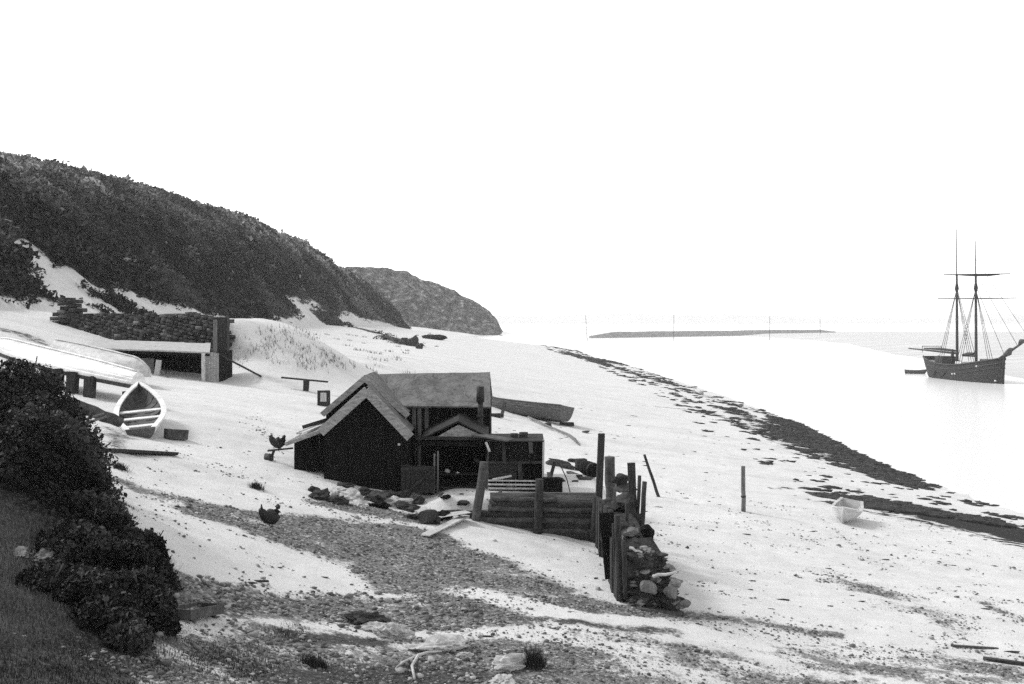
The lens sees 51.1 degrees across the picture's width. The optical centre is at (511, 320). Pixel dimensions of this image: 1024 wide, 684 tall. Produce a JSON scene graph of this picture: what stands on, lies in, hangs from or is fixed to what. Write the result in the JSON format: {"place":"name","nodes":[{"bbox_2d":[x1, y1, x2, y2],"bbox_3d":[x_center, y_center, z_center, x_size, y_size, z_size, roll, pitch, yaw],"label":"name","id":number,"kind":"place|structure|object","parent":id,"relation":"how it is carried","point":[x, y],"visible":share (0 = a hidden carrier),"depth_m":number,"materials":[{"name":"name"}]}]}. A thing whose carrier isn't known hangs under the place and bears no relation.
{"place":"outdoors","nodes":[
{"label":"outdoors","id":0,"kind":"place"},
{"bbox_2d":[344,266,502,335],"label":"headland","id":1,"kind":"structure","parent":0,"point":[416,301],"depth_m":603.35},
{"bbox_2d":[0,165,1023,683],"bbox_3d":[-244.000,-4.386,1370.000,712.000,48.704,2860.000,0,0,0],"label":"beach","id":2,"kind":"structure","parent":0,"point":[212,417],"depth_m":25.92,"materials":[{"name":"sand"}]},
{"bbox_2d":[13,546,29,558],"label":"boulder","id":3,"kind":"object","parent":2,"relation":"on","point":[23,552],"visible":0.91,"depth_m":14.75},
{"bbox_2d":[30,546,56,562],"bbox_3d":[-6.541,3.327,14.975,0.379,0.273,0.489,0,0,15],"label":"boulder","id":4,"kind":"object","parent":2,"relation":"on","point":[42,553],"visible":0.62,"depth_m":14.92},
{"bbox_2d":[53,368,64,386],"bbox_3d":[-15.214,1.990,35.869,0.296,0.786,0.447,0,0,0],"label":"chock","id":5,"kind":"object","parent":2,"relation":"on","point":[60,371],"visible":0.36,"depth_m":35.82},
{"bbox_2d":[0,355,133,525],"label":"bramble bush","id":6,"kind":"object","parent":2,"relation":"on","point":[50,442],"visible":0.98,"depth_m":17.11,"materials":[{"name":"black plant"}]},
{"bbox_2d":[50,297,86,325],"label":"stone pier","id":7,"kind":"structure","parent":2,"relation":"on","point":[68,306],"depth_m":60.08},
{"bbox_2d":[66,371,78,393],"bbox_3d":[-14.578,2.068,35.490,0.343,0.785,0.468,0,0,0],"label":"chock","id":8,"kind":"object","parent":2,"relation":"on","point":[72,381],"visible":0.79,"depth_m":35.37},
{"bbox_2d":[83,376,96,397],"bbox_3d":[-13.830,2.180,35.070,0.362,0.751,0.495,0,0,0],"label":"chock","id":9,"kind":"object","parent":2,"relation":"on","point":[89,387],"visible":0.93,"depth_m":34.94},
{"bbox_2d":[0,337,146,387],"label":"upturned boat","id":10,"kind":"object","parent":9,"relation":"on","point":[102,371],"visible":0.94,"depth_m":36.12,"materials":[{"name":"white paint"}]},
{"bbox_2d":[72,397,123,426],"bbox_3d":[-10.948,2.397,28.081,1.546,0.893,0.346,0,0,-43],"label":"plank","id":11,"kind":"object","parent":2,"relation":"on","point":[114,419],"visible":0.61,"depth_m":28.16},
{"bbox_2d":[13,499,183,656],"bbox_3d":[-5.617,3.479,14.727,2.103,1.509,4.887,0,0,-16],"label":"gorse bush","id":12,"kind":"object","parent":2,"relation":"on","point":[123,567],"visible":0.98,"depth_m":14.12,"materials":[{"name":"black plant"}]},
{"bbox_2d":[49,339,151,376],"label":"upturned boat","id":13,"kind":"object","parent":2,"relation":"on","point":[123,359],"visible":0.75,"depth_m":44.40,"materials":[{"name":"paint"}]},
{"bbox_2d":[110,462,132,472],"bbox_3d":[-8.498,3.179,23.322,0.561,0.258,0.501,0,0,0],"label":"grass tuft","id":14,"kind":"object","parent":2,"relation":"on","point":[120,466],"visible":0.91,"depth_m":23.26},
{"bbox_2d":[113,381,166,438],"bbox_3d":[-10.765,2.595,30.984,1.443,1.437,4.479,0,0,-19],"label":"rowing boat","id":15,"kind":"object","parent":2,"relation":"on","point":[140,408],"visible":0.9,"depth_m":31.34,"materials":[{"name":"white paint"}]},
{"bbox_2d":[105,448,178,454],"bbox_3d":[-8.829,3.149,25.583,0.321,0.473,2.469,0,0,18],"label":"plank","id":16,"kind":"object","parent":2,"relation":"on","point":[143,451],"visible":0.71,"depth_m":25.43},
{"bbox_2d":[140,358,153,372],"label":"wattle hurdle","id":17,"kind":"object","parent":2,"relation":"on","point":[149,362],"visible":0.36,"depth_m":50.33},
{"bbox_2d":[65,312,235,351],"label":"retaining wall","id":18,"kind":"structure","parent":2,"relation":"on","point":[188,327],"depth_m":57.42,"materials":[{"name":"stone"}]},
{"bbox_2d":[141,527,172,567],"bbox_3d":[-5.681,3.663,16.979,0.663,0.706,0.592,0,0,0],"label":"sapling bush","id":19,"kind":"object","parent":2,"relation":"on","point":[162,549],"visible":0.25,"depth_m":16.98,"materials":[{"name":"black plant"}]},
{"bbox_2d":[0,472,319,683],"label":"bank grass","id":20,"kind":"structure","parent":2,"relation":"on","point":[30,638],"depth_m":12.84,"materials":[{"name":"plant"}]},
{"bbox_2d":[88,340,231,382],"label":"boat shed","id":21,"kind":"object","parent":2,"relation":"on","point":[205,362],"visible":0.64,"depth_m":51.29,"materials":[{"name":"wood"}]},
{"bbox_2d":[158,554,178,576],"bbox_3d":[-5.463,3.821,16.748,0.602,0.424,0.499,0,0,29],"label":"grass tuft","id":22,"kind":"object","parent":2,"relation":"on","point":[166,561],"visible":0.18,"depth_m":16.75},
{"bbox_2d":[164,428,188,439],"bbox_3d":[-9.392,3.175,29.943,0.614,0.334,0.322,0,0,-37],"label":"timber block","id":23,"kind":"object","parent":2,"relation":"on","point":[179,434],"depth_m":29.82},
{"bbox_2d":[177,602,223,619],"bbox_3d":[-4.602,4.199,15.492,0.446,0.314,1.011,0,0,12],"label":"wooden trough","id":24,"kind":"object","parent":2,"relation":"on","point":[208,609],"visible":0.74,"depth_m":15.45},
{"bbox_2d":[213,320,216,352],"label":"wooden post","id":25,"kind":"object","parent":2,"relation":"on","point":[214,336],"visible":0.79,"depth_m":50.33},
{"bbox_2d":[0,151,436,346],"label":"scrub","id":26,"kind":"object","parent":2,"relation":"on","point":[247,240],"visible":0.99,"depth_m":126.56,"materials":[{"name":"black plant"}]},
{"bbox_2d":[216,317,229,351],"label":"wooden post","id":27,"kind":"object","parent":2,"relation":"on","point":[223,323],"visible":0.57,"depth_m":52.98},
{"bbox_2d":[219,353,261,376],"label":"pole","id":28,"kind":"object","parent":2,"relation":"on","point":[251,371],"visible":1,"depth_m":51.34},
{"bbox_2d":[247,481,264,491],"bbox_3d":[-6.005,3.920,25.277,0.633,0.262,0.469,0,0,32],"label":"grass tuft","id":29,"kind":"object","parent":2,"relation":"on","point":[257,486],"visible":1,"depth_m":25.25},
{"bbox_2d":[258,504,279,526],"bbox_3d":[-4.999,4.005,22.047,0.496,0.496,0.338,0,0,-27],"label":"hen","id":30,"kind":"object","parent":2,"relation":"on","point":[270,516],"visible":1,"depth_m":21.93,"materials":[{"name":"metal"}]},
{"bbox_2d":[264,453,273,459],"bbox_3d":[-6.772,3.867,29.777,0.276,0.342,0.252,0,0,0],"label":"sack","id":31,"kind":"object","parent":2,"relation":"on","point":[267,456],"visible":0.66,"depth_m":29.70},
{"bbox_2d":[281,377,327,390],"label":"bench","id":32,"kind":"object","parent":2,"relation":"on","point":[306,384],"visible":0.82,"depth_m":51.05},
{"bbox_2d":[308,486,320,491],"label":"foot stone","id":33,"kind":"object","parent":2,"relation":"on","point":[311,488],"visible":0.57,"depth_m":26.55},
{"bbox_2d":[297,649,333,669],"bbox_3d":[-2.783,4.786,15.108,0.536,0.244,0.499,0,0,0],"label":"grass tuft","id":34,"kind":"object","parent":2,"relation":"on","point":[312,662],"visible":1,"depth_m":15.03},
{"bbox_2d":[308,488,329,500],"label":"foot stone","id":35,"kind":"object","parent":2,"relation":"on","point":[322,494],"visible":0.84,"depth_m":25.74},
{"bbox_2d":[317,390,329,405],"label":"crate","id":36,"kind":"object","parent":2,"relation":"on","point":[323,397],"visible":0.98,"depth_m":45.94,"materials":[{"name":"grey wood"}]},
{"bbox_2d":[237,323,409,372],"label":"marram grass","id":37,"kind":"structure","parent":2,"relation":"on","point":[380,353],"depth_m":56.97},
{"bbox_2d":[324,495,349,504],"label":"foot stone","id":38,"kind":"object","parent":2,"relation":"on","point":[337,500],"visible":0.88,"depth_m":25.61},
{"bbox_2d":[329,486,347,493],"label":"foot stone","id":39,"kind":"object","parent":2,"relation":"on","point":[339,489],"visible":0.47,"depth_m":26.86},
{"bbox_2d":[337,482,355,487],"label":"foot stone","id":40,"kind":"object","parent":2,"relation":"on","point":[346,485],"visible":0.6,"depth_m":27.93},
{"bbox_2d":[338,487,363,501],"bbox_3d":[-4.058,4.364,26.499,0.810,0.478,0.488,0,0,13],"label":"foot stone","id":41,"kind":"object","parent":2,"relation":"on","point":[351,494],"visible":0.7,"depth_m":26.37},
{"bbox_2d":[349,499,365,508],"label":"foot stone","id":42,"kind":"object","parent":2,"relation":"on","point":[358,503],"visible":0.99,"depth_m":25.71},
{"bbox_2d":[358,487,372,495],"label":"foot stone","id":43,"kind":"object","parent":2,"relation":"on","point":[364,491],"visible":0.64,"depth_m":27.36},
{"bbox_2d":[344,609,387,624],"bbox_3d":[-2.374,4.919,17.502,0.736,0.363,0.421,0,0,-21],"label":"boulder","id":44,"kind":"object","parent":2,"relation":"on","point":[360,616],"visible":0.69,"depth_m":17.45,"materials":[{"name":"stone"}]},
{"bbox_2d":[360,621,386,630],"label":"boulder","id":45,"kind":"object","parent":2,"relation":"on","point":[368,626],"visible":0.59,"depth_m":17.20,"materials":[{"name":"stone"}]},
{"bbox_2d":[363,490,390,502],"bbox_3d":[-3.414,4.460,26.847,0.747,0.370,0.742,0,0,0],"label":"foot stone","id":46,"kind":"object","parent":2,"relation":"on","point":[376,496],"visible":0.78,"depth_m":26.65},
{"bbox_2d":[368,501,392,508],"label":"foot stone","id":47,"kind":"object","parent":2,"relation":"on","point":[383,505],"visible":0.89,"depth_m":26.02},
{"bbox_2d":[381,490,395,496],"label":"foot stone","id":48,"kind":"object","parent":2,"relation":"on","point":[391,492],"visible":0.45,"depth_m":27.66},
{"bbox_2d":[285,371,492,491],"bbox_3d":[-3.331,3.254,30.809,5.464,3.515,4.885,0,0,0],"label":"wooden hut","id":49,"kind":"object","parent":2,"relation":"on","point":[368,429],"visible":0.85,"depth_m":29.22,"materials":[{"name":"wood"}]},
{"bbox_2d":[349,426,384,490],"bbox_3d":[-3.875,3.702,28.568,0.942,1.769,0.044,0,0,0],"label":"door","id":50,"kind":"structure","parent":49,"relation":"in","point":[366,444],"depth_m":28.57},
{"bbox_2d":[372,622,414,638],"bbox_3d":[-1.925,5.000,17.179,0.599,0.371,0.551,0,0,32],"label":"boulder","id":51,"kind":"object","parent":2,"relation":"on","point":[391,630],"visible":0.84,"depth_m":17.06,"materials":[{"name":"stone"}]},
{"bbox_2d":[384,495,413,506],"bbox_3d":[-2.937,4.566,26.897,0.925,0.314,0.526,0,0,0],"label":"foot stone","id":52,"kind":"object","parent":2,"relation":"on","point":[392,500],"visible":0.56,"depth_m":26.77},
{"bbox_2d":[399,337,407,344],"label":"rock","id":53,"kind":"object","parent":2,"relation":"on","point":[403,341],"visible":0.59,"depth_m":153.88,"materials":[{"name":"stone"}]},
{"bbox_2d":[396,488,411,497],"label":"foot stone","id":54,"kind":"object","parent":2,"relation":"on","point":[406,492],"visible":0.69,"depth_m":27.91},
{"bbox_2d":[397,628,414,639],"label":"boulder","id":55,"kind":"object","parent":2,"relation":"on","point":[409,636],"visible":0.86,"depth_m":17.07,"materials":[{"name":"stone"}]},
{"bbox_2d":[394,500,420,511],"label":"foot stone","id":56,"kind":"object","parent":2,"relation":"on","point":[403,505],"visible":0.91,"depth_m":26.42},
{"bbox_2d":[404,513,417,518],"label":"foot stone","id":57,"kind":"object","parent":2,"relation":"on","point":[412,516],"visible":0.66,"depth_m":25.68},
{"bbox_2d":[405,335,418,346],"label":"rock","id":58,"kind":"object","parent":2,"relation":"on","point":[413,340],"visible":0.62,"depth_m":150.22,"materials":[{"name":"stone"}]},
{"bbox_2d":[405,495,424,503],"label":"foot stone","id":59,"kind":"object","parent":2,"relation":"on","point":[419,500],"visible":0.73,"depth_m":27.44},
{"bbox_2d":[401,464,434,492],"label":"boarded gate","id":60,"kind":"structure","parent":2,"relation":"on","point":[422,478],"depth_m":28.46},
{"bbox_2d":[396,650,441,678],"bbox_3d":[-1.407,5.076,15.971,0.366,0.117,1.356,0,0,13],"label":"driftwood","id":61,"kind":"object","parent":2,"relation":"on","point":[415,657],"visible":1,"depth_m":16.01,"materials":[{"name":"grey wood"}]},
{"bbox_2d":[413,506,429,513],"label":"foot stone","id":62,"kind":"object","parent":2,"relation":"on","point":[422,508],"visible":0.23,"depth_m":26.11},
{"bbox_2d":[417,509,438,523],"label":"stone","id":63,"kind":"object","parent":2,"relation":"on","point":[428,516],"visible":1,"depth_m":25.34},
{"bbox_2d":[422,334,446,339],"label":"rock","id":64,"kind":"object","parent":2,"relation":"on","point":[436,337],"visible":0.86,"depth_m":204.90,"materials":[{"name":"stone"}]},
{"bbox_2d":[402,634,468,651],"bbox_3d":[-1.196,5.112,16.871,1.146,0.273,0.564,0,0,-32],"label":"boulder","id":65,"kind":"object","parent":2,"relation":"on","point":[444,642],"visible":0.94,"depth_m":16.80,"materials":[{"name":"stone"}]},
{"bbox_2d":[421,515,469,535],"bbox_3d":[-1.546,4.845,25.377,0.220,0.111,2.792,0,0,17],"label":"plank","id":66,"kind":"object","parent":2,"relation":"on","point":[443,526],"visible":1,"depth_m":25.24,"materials":[{"name":"white wood"}]},
{"bbox_2d":[438,510,452,520],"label":"foot stone","id":67,"kind":"object","parent":2,"relation":"on","point":[443,512],"visible":0.59,"depth_m":26.24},
{"bbox_2d":[439,510,470,517],"bbox_3d":[-1.472,4.768,26.309,0.889,0.104,0.384,0,0,-26],"label":"canvas sheet","id":68,"kind":"object","parent":67,"relation":"on","point":[457,513],"visible":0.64,"depth_m":26.31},
{"bbox_2d":[411,412,492,493],"bbox_3d":[-1.607,3.697,29.596,2.273,2.222,1.548,0,0,0],"label":"lean to shed","id":69,"kind":"object","parent":2,"relation":"on","point":[446,449],"visible":0.67,"depth_m":29.83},
{"bbox_2d":[457,500,469,505],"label":"stone","id":70,"kind":"object","parent":2,"relation":"on","point":[463,502],"visible":1,"depth_m":27.18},
{"bbox_2d":[455,651,473,659],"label":"boulder","id":71,"kind":"object","parent":2,"relation":"on","point":[469,654],"visible":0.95,"depth_m":16.63,"materials":[{"name":"stone"}]},
{"bbox_2d":[492,413,503,417],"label":"chock","id":72,"kind":"object","parent":2,"relation":"on","point":[499,415],"visible":0.64,"depth_m":54.13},
{"bbox_2d":[488,674,515,683],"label":"boulder","id":73,"kind":"object","parent":2,"relation":"on","point":[502,679],"visible":1,"depth_m":15.74,"materials":[{"name":"stone"}]},
{"bbox_2d":[472,433,544,491],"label":"slatted coop","id":74,"kind":"structure","parent":2,"relation":"on","point":[520,460],"depth_m":28.47,"materials":[{"name":"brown wood"}]},
{"bbox_2d":[519,432,527,437],"bbox_3d":[0.313,3.125,29.000,0.244,0.200,0.244,0,0,0],"label":"tub","id":75,"kind":"object","parent":74,"relation":"on","point":[523,434],"visible":0.87,"depth_m":28.91,"materials":[{"name":"metal"}]},
{"bbox_2d":[0,413,1023,683],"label":"shingle","id":76,"kind":"object","parent":2,"relation":"on","point":[470,609],"visible":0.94,"depth_m":18.34,"materials":[{"name":"gravel"}]},
{"bbox_2d":[492,651,532,672],"bbox_3d":[-0.002,5.307,16.549,0.978,0.406,0.536,0,0,-33],"label":"boulder","id":77,"kind":"object","parent":2,"relation":"on","point":[510,662],"visible":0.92,"depth_m":16.33,"materials":[{"name":"stone"}]},
{"bbox_2d":[448,461,595,542],"bbox_3d":[0.204,4.594,27.070,4.056,2.119,0.669,0,0,0],"label":"timber bulkhead","id":78,"kind":"object","parent":2,"relation":"on","point":[566,514],"visible":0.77,"depth_m":26.98,"materials":[{"name":"wood"}]},
{"bbox_2d":[492,396,574,422],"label":"fishing boat","id":79,"kind":"object","parent":2,"relation":"on","point":[552,412],"visible":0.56,"depth_m":57.54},
{"bbox_2d":[515,641,551,671],"bbox_3d":[0.341,5.235,16.615,0.638,0.337,0.640,0,0,0],"label":"grass tuft","id":80,"kind":"object","parent":2,"relation":"on","point":[535,660],"visible":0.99,"depth_m":16.55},
{"bbox_2d":[542,477,562,491],"bbox_3d":[1.062,4.335,28.206,0.501,0.388,0.366,0,0,-6],"label":"crate","id":81,"kind":"object","parent":2,"relation":"on","point":[552,484],"visible":0.87,"depth_m":28.04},
{"bbox_2d":[550,461,555,476],"bbox_3d":[1.030,4.169,28.551,0.274,0.799,0.170,0,0,-23],"label":"broken board","id":82,"kind":"object","parent":2,"relation":"on","point":[553,467],"visible":0.57,"depth_m":28.54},
{"bbox_2d":[527,416,579,445],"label":"driftwood","id":83,"kind":"object","parent":2,"relation":"on","point":[565,433],"visible":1,"depth_m":53.03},
{"bbox_2d":[545,459,570,466],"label":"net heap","id":84,"kind":"object","parent":2,"relation":"on","point":[550,462],"visible":0.65,"depth_m":40.64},
{"bbox_2d":[559,422,573,425],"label":"chock","id":85,"kind":"object","parent":2,"relation":"on","point":[568,423],"visible":0.86,"depth_m":57.52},
{"bbox_2d":[560,464,575,469],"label":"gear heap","id":86,"kind":"object","parent":2,"relation":"on","point":[568,466],"visible":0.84,"depth_m":40.24,"materials":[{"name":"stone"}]},
{"bbox_2d":[575,458,586,470],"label":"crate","id":87,"kind":"object","parent":2,"relation":"on","point":[577,460],"visible":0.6,"depth_m":40.28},
{"bbox_2d":[578,476,592,479],"bbox_3d":[2.100,4.525,30.668,0.448,0.130,0.184,0,0,0],"label":"timber end","id":88,"kind":"object","parent":2,"relation":"on","point":[585,478],"visible":1,"depth_m":30.61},
{"bbox_2d":[578,461,596,477],"bbox_3d":[2.289,4.380,31.615,0.453,0.442,0.952,0,0,-18],"label":"barrel","id":89,"kind":"object","parent":2,"relation":"on","point":[587,468],"visible":0.72,"depth_m":31.29,"materials":[{"name":"wood"}]},
{"bbox_2d":[595,433,604,525],"bbox_3d":[2.183,4.228,26.800,0.281,2.811,0.150,0,0,0],"label":"wooden post","id":90,"kind":"object","parent":2,"relation":"on","point":[600,465],"visible":0.71,"depth_m":26.73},
{"bbox_2d":[605,456,615,498],"bbox_3d":[2.530,4.387,27.299,0.316,1.831,0.280,0,0,22],"label":"wooden post","id":91,"kind":"object","parent":2,"relation":"on","point":[610,473],"visible":0.53,"depth_m":27.20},
{"bbox_2d":[627,462,636,508],"bbox_3d":[2.847,4.537,25.204,0.271,2.395,0.151,0,0,0],"label":"wooden post","id":92,"kind":"object","parent":2,"relation":"on","point":[631,468],"visible":0.36,"depth_m":25.13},
{"bbox_2d":[248,408,1019,661],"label":"drift litter","id":93,"kind":"object","parent":2,"relation":"on","point":[989,607],"visible":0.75,"depth_m":23.82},
{"bbox_2d":[636,475,640,522],"bbox_3d":[2.895,4.654,24.800,0.206,2.130,0.101,0,0,0],"label":"wooden post","id":94,"kind":"object","parent":2,"relation":"on","point":[638,494],"visible":0.5,"depth_m":24.77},
{"bbox_2d":[595,492,690,610],"bbox_3d":[2.653,4.867,23.578,1.730,2.073,5.838,0,0,0],"label":"rubble groyne","id":95,"kind":"object","parent":2,"relation":"on","point":[633,558],"visible":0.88,"depth_m":21.14,"materials":[{"name":"stone"}]},
{"bbox_2d":[613,483,636,492],"bbox_3d":[2.741,4.008,25.815,0.597,0.268,0.426,0,0,0],"label":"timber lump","id":96,"kind":"object","parent":95,"relation":"on","point":[621,488],"visible":0.7,"depth_m":25.69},
{"bbox_2d":[612,473,627,485],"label":"stone","id":97,"kind":"object","parent":96,"relation":"on","point":[620,479],"visible":1,"depth_m":25.68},
{"bbox_2d":[640,524,654,537],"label":"boulder","id":98,"kind":"object","parent":95,"relation":"on","point":[646,530],"visible":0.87,"depth_m":21.71,"materials":[{"name":"stone"}]},
{"bbox_2d":[640,580,656,593],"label":"boulder","id":99,"kind":"object","parent":95,"relation":"on","point":[648,586],"visible":1,"depth_m":20.68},
{"bbox_2d":[663,586,677,598],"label":"boulder","id":100,"kind":"object","parent":95,"relation":"on","point":[670,592],"visible":1,"depth_m":20.72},
{"bbox_2d":[639,481,646,526],"bbox_3d":[2.987,4.713,24.600,0.234,2.036,0.130,0,0,0],"label":"wooden post","id":101,"kind":"object","parent":2,"relation":"on","point":[643,504],"visible":0.49,"depth_m":24.55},
{"bbox_2d":[643,454,659,496],"bbox_3d":[4.750,5.300,36.328,0.604,1.532,0.115,0,0,0],"label":"leaning pole","id":102,"kind":"object","parent":2,"relation":"on","point":[652,477],"visible":0.93,"depth_m":36.29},
{"bbox_2d":[635,605,684,615],"bbox_3d":[2.875,5.664,20.858,0.935,0.243,0.325,0,0,-16],"label":"plank","id":103,"kind":"object","parent":2,"relation":"on","point":[661,610],"visible":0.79,"depth_m":20.76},
{"bbox_2d":[741,466,745,511],"bbox_3d":[7.616,5.567,35.221,0.158,1.556,0.157,0,0,22],"label":"wooden post","id":104,"kind":"object","parent":2,"relation":"on","point":[743,501],"visible":0.98,"depth_m":35.16,"materials":[{"name":"wood"}]},
{"bbox_2d":[542,345,1023,528],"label":"seaweed","id":105,"kind":"object","parent":2,"relation":"on","point":[813,440],"visible":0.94,"depth_m":59.15,"materials":[{"name":"plant"}]},
{"bbox_2d":[831,497,863,522],"bbox_3d":[11.309,6.432,36.109,0.998,0.595,2.217,0,0,25],"label":"dinghy","id":106,"kind":"object","parent":2,"relation":"on","point":[845,509],"visible":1,"depth_m":35.69,"materials":[{"name":"paint"}]},
{"bbox_2d":[951,644,998,648],"bbox_3d":[9.306,6.563,21.517,1.194,0.231,0.077,0,0,-22],"label":"plank","id":107,"kind":"object","parent":2,"relation":"on","point":[969,646],"visible":1,"depth_m":21.47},
{"bbox_2d":[983,656,1023,665],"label":"plank","id":108,"kind":"object","parent":2,"relation":"on","point":[1005,661],"visible":1,"depth_m":20.66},
{"bbox_2d":[0,0,1023,318],"label":"sky","id":109,"kind":"structure","parent":0,"point":[512,157],"materials":[{"name":"white"}]},
{"bbox_2d":[469,324,1023,512],"bbox_3d":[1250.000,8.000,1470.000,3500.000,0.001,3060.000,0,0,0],"label":"water","id":110,"kind":"structure","parent":0,"point":[961,437],"depth_m":124.26,"materials":[{"name":"grey liquid"}]},
{"bbox_2d":[589,330,835,337],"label":"breakwater","id":111,"kind":"object","parent":110,"relation":"in","point":[671,334],"visible":0.66,"depth_m":540.46,"materials":[{"name":"stone"}]},
{"bbox_2d":[742,332,1023,378],"bbox_3d":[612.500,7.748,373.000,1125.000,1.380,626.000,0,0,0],"label":"sandbank","id":112,"kind":"structure","parent":110,"relation":"in","point":[897,343],"depth_m":364.86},
{"bbox_2d":[905,369,926,373],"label":"tender","id":113,"kind":"object","parent":110,"relation":"on","point":[924,371],"visible":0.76,"depth_m":160.77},
{"bbox_2d":[908,229,1023,383],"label":"sailing ship","id":114,"kind":"object","parent":110,"relation":"on","point":[955,368],"visible":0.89,"depth_m":141.80},
{"bbox_2d":[493,313,1023,323],"bbox_3d":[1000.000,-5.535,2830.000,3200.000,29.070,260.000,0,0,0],"label":"shore","id":115,"kind":"structure","parent":0,"point":[639,318],"depth_m":2731.23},
{"bbox_3d":[-6.641,3.761,29.596,0.183,0.396,0.072,0,0,0],"label":"prop","id":116,"kind":"object","parent":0,"visible":0},
{"bbox_2d":[267,447,292,451],"bbox_3d":[-6.395,3.557,29.552,0.729,0.135,0.069,0,0,8],"label":"perch rail","id":117,"kind":"object","parent":116,"relation":"attached to","point":[269,450],"visible":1,"depth_m":29.53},
{"bbox_2d":[269,434,285,448],"bbox_3d":[-6.479,3.342,29.608,0.424,0.428,0.336,0,0,21],"label":"hen","id":118,"kind":"object","parent":117,"relation":"on","point":[278,442],"visible":1,"depth_m":29.50,"materials":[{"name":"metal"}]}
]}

